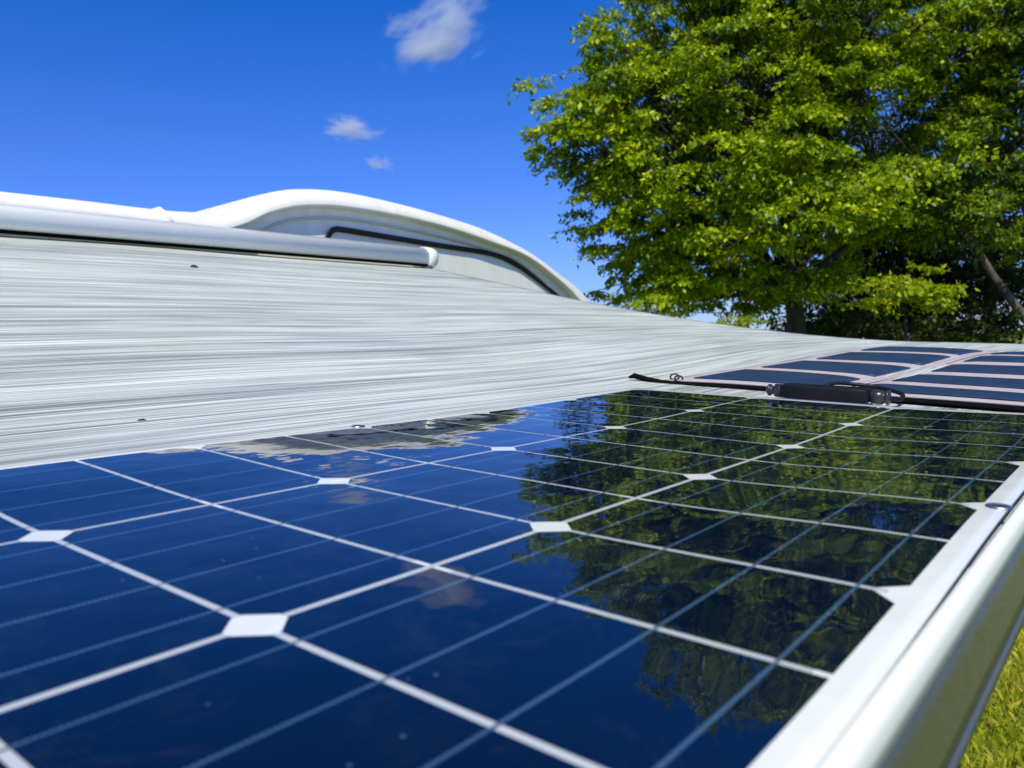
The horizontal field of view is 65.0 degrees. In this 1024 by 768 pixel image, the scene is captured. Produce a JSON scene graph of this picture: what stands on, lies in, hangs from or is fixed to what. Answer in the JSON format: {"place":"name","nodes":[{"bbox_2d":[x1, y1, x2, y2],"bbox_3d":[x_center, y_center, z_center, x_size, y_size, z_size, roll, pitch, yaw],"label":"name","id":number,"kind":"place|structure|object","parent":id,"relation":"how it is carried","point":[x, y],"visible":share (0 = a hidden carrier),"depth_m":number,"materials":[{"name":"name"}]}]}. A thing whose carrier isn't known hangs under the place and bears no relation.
{"place":"outdoors","nodes":[
{"label":"outdoors","id":0,"kind":"place"},
{"bbox_2d":[0,0,1023,338],"label":"sky","id":1,"kind":"structure","parent":0,"point":[170,105],"materials":[{"name":"blue"}]},
{"bbox_2d":[959,335,1023,767],"bbox_3d":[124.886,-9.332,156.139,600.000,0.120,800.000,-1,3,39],"label":"ground","id":2,"kind":"structure","parent":0,"point":[993,703],"depth_m":4.75,"materials":[{"name":"green plant"}]},
{"bbox_2d":[0,189,588,301],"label":"caravan","id":3,"kind":"object","parent":2,"relation":"on","point":[463,248],"visible":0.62,"depth_m":3.86,"materials":[{"name":"white"}]},
{"bbox_2d":[0,204,1023,767],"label":"awning","id":4,"kind":"object","parent":3,"relation":"attached to","point":[104,348],"visible":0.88,"depth_m":1.33,"materials":[{"name":"fabric"}]},
{"bbox_2d":[0,388,1023,767],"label":"solar panel","id":5,"kind":"object","parent":4,"relation":"on","point":[646,578],"visible":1,"depth_m":0.30,"materials":[{"name":"blue glass"}]},
{"bbox_2d":[629,346,1023,411],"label":"folding solar panel","id":6,"kind":"object","parent":4,"relation":"on","point":[977,378],"visible":0.88,"depth_m":1.27,"materials":[{"name":"blue fabric"}]},
{"bbox_2d":[766,381,904,404],"bbox_3d":[0.402,0.011,1.004,0.159,0.028,0.073,-1,3,39],"label":"power adapter","id":7,"kind":"object","parent":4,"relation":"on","point":[858,393],"visible":1,"depth_m":0.98,"materials":[{"name":"black plastic"}]},
{"bbox_2d":[602,292,686,318],"bbox_3d":[6.055,-1.712,34.474,4.590,4.904,3.002,-4,3,-31],"label":"shrub","id":8,"kind":"object","parent":2,"relation":"on","point":[624,305],"visible":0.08,"depth_m":33.95,"materials":[{"name":"green plant"}]},
{"bbox_2d":[711,309,781,327],"bbox_3d":[11.027,-1.778,40.451,4.572,4.130,3.853,-1,3,39],"label":"shrub","id":9,"kind":"object","parent":2,"relation":"on","point":[741,321],"visible":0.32,"depth_m":39.33,"materials":[{"name":"green plant"}]},
{"bbox_2d":[506,0,1023,333],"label":"broadleaf tree","id":10,"kind":"object","parent":2,"relation":"on","point":[787,161],"visible":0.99,"depth_m":16.64,"materials":[{"name":"green plant"}]},
{"bbox_2d":[738,10,1023,339],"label":"background tree","id":11,"kind":"object","parent":2,"relation":"on","point":[899,265],"visible":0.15,"depth_m":23.03,"materials":[{"name":"green plant"}]},
{"bbox_2d":[776,295,1023,343],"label":"shrub","id":12,"kind":"object","parent":2,"relation":"on","point":[963,330],"visible":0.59,"depth_m":19.04,"materials":[{"name":"green plant"}]},
{"bbox_2d":[839,260,980,340],"bbox_3d":[7.656,-0.484,15.387,2.554,3.811,2.062,-3,2,-8],"label":"understory tree","id":13,"kind":"object","parent":2,"relation":"on","point":[915,291],"visible":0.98,"depth_m":15.01,"materials":[{"name":"green plant"}]},
{"bbox_2d":[844,5,1023,343],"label":"background tree","id":14,"kind":"object","parent":2,"relation":"on","point":[1020,271],"visible":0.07,"depth_m":26.09,"materials":[{"name":"green plant"}]},
{"bbox_2d":[878,0,1023,323],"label":"birch tree","id":15,"kind":"object","parent":2,"relation":"on","point":[993,70],"visible":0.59,"depth_m":18.43,"materials":[{"name":"green plant"}]}
]}

